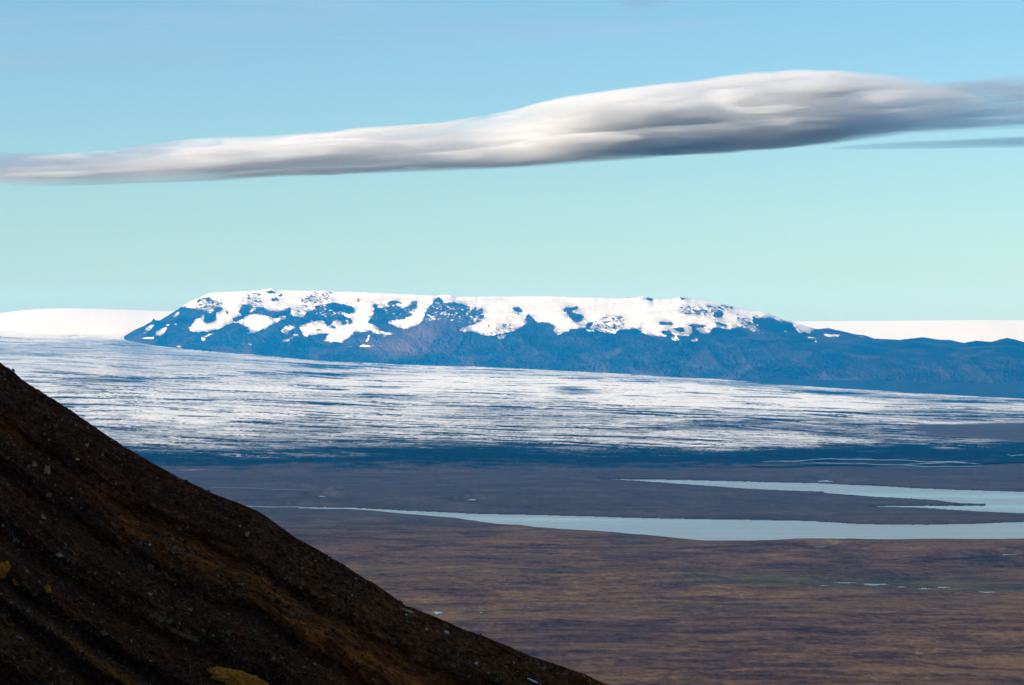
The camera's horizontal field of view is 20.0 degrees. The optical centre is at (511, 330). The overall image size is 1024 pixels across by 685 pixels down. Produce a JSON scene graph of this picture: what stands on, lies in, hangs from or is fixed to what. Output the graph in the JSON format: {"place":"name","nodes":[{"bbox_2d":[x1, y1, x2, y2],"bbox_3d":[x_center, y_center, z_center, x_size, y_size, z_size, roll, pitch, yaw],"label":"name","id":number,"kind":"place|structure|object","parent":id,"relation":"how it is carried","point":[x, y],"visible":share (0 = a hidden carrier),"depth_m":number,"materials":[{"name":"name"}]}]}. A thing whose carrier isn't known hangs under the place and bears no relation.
{"place":"outdoors","nodes":[
{"label":"outdoors","id":0,"kind":"place"},
{"bbox_2d":[12,579,19,585],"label":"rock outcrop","id":1,"kind":"object","parent":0,"point":[14,582],"visible":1,"depth_m":172.16,"materials":[{"name":"brown stone"}]},
{"bbox_2d":[0,363,609,684],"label":"hillside","id":2,"kind":"structure","parent":0,"point":[508,654],"depth_m":188.26,"materials":[{"name":"brown soil"}]},
{"bbox_2d":[0,560,10,578],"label":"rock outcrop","id":3,"kind":"object","parent":2,"relation":"on","point":[5,567],"visible":1,"depth_m":171.93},
{"bbox_2d":[44,465,49,474],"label":"rock outcrop","id":4,"kind":"object","parent":2,"relation":"on","point":[46,469],"visible":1,"depth_m":188.28,"materials":[{"name":"grey stone"}]},
{"bbox_2d":[45,584,50,592],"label":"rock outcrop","id":5,"kind":"object","parent":2,"relation":"on","point":[47,588],"visible":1,"depth_m":171.67,"materials":[{"name":"stone"}]},
{"bbox_2d":[146,607,173,623],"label":"grass tuft","id":6,"kind":"object","parent":2,"relation":"on","point":[170,620],"visible":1,"depth_m":179.17,"materials":[{"name":"green plant"}]},
{"bbox_2d":[169,626,199,641],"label":"grass tuft","id":7,"kind":"object","parent":2,"relation":"on","point":[187,636],"visible":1,"depth_m":178.80,"materials":[{"name":"green plant"}]},
{"bbox_2d":[206,665,268,684],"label":"patch of moss","id":8,"kind":"object","parent":2,"relation":"on","point":[227,676],"visible":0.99,"depth_m":175.34,"materials":[{"name":"yellow plant"}]},
{"bbox_2d":[0,367,608,684],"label":"scree","id":9,"kind":"structure","parent":2,"relation":"on","point":[31,621],"depth_m":187.22,"materials":[{"name":"gravel"}]},
{"bbox_2d":[0,308,1023,472],"bbox_3d":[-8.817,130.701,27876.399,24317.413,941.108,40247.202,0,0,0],"label":"glacier","id":10,"kind":"object","parent":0,"point":[174,410],"visible":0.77,"depth_m":13746.94,"materials":[{"name":"white ice"}]},
{"bbox_2d":[0,0,1023,320],"label":"sky","id":11,"kind":"structure","parent":0,"point":[790,160],"materials":[{"name":"blue"}]},
{"bbox_2d":[124,288,1023,382],"bbox_3d":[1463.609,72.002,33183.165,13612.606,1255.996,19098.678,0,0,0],"label":"mountain","id":12,"kind":"structure","parent":0,"point":[675,337],"depth_m":31182.15,"materials":[{"name":"blue stone"}]},
{"bbox_2d":[172,462,1023,684],"bbox_3d":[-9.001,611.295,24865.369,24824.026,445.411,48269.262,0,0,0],"label":"ground","id":13,"kind":"structure","parent":0,"point":[614,608],"depth_m":4783.96,"materials":[{"name":"brown soil"}]},
{"bbox_2d":[299,507,1023,540],"bbox_3d":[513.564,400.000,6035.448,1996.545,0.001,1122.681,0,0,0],"label":"lake","id":14,"kind":"structure","parent":0,"point":[712,530],"depth_m":5895.38,"materials":[{"name":"blue liquid"}]},
{"bbox_2d":[620,479,1023,512],"bbox_3d":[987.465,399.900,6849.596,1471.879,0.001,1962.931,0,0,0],"label":"lake","id":15,"kind":"structure","parent":0,"point":[1005,501],"depth_m":7167.29,"materials":[{"name":"blue liquid"}]},
{"bbox_2d":[764,458,974,463],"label":"stream","id":16,"kind":"structure","parent":0,"point":[894,459],"depth_m":8913.69,"materials":[{"name":"liquid"}]},
{"bbox_2d":[733,379,1023,398],"bbox_3d":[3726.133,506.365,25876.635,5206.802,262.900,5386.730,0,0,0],"label":"hills","id":17,"kind":"structure","parent":0,"point":[1014,389],"depth_m":25037.24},
{"bbox_2d":[800,463,971,466],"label":"stream","id":18,"kind":"structure","parent":0,"point":[879,464],"depth_m":8647.61,"materials":[{"name":"liquid"}]},
{"bbox_2d":[902,462,961,464],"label":"stream","id":19,"kind":"structure","parent":0,"point":[935,462],"depth_m":8778.63,"materials":[{"name":"liquid"}]}
]}

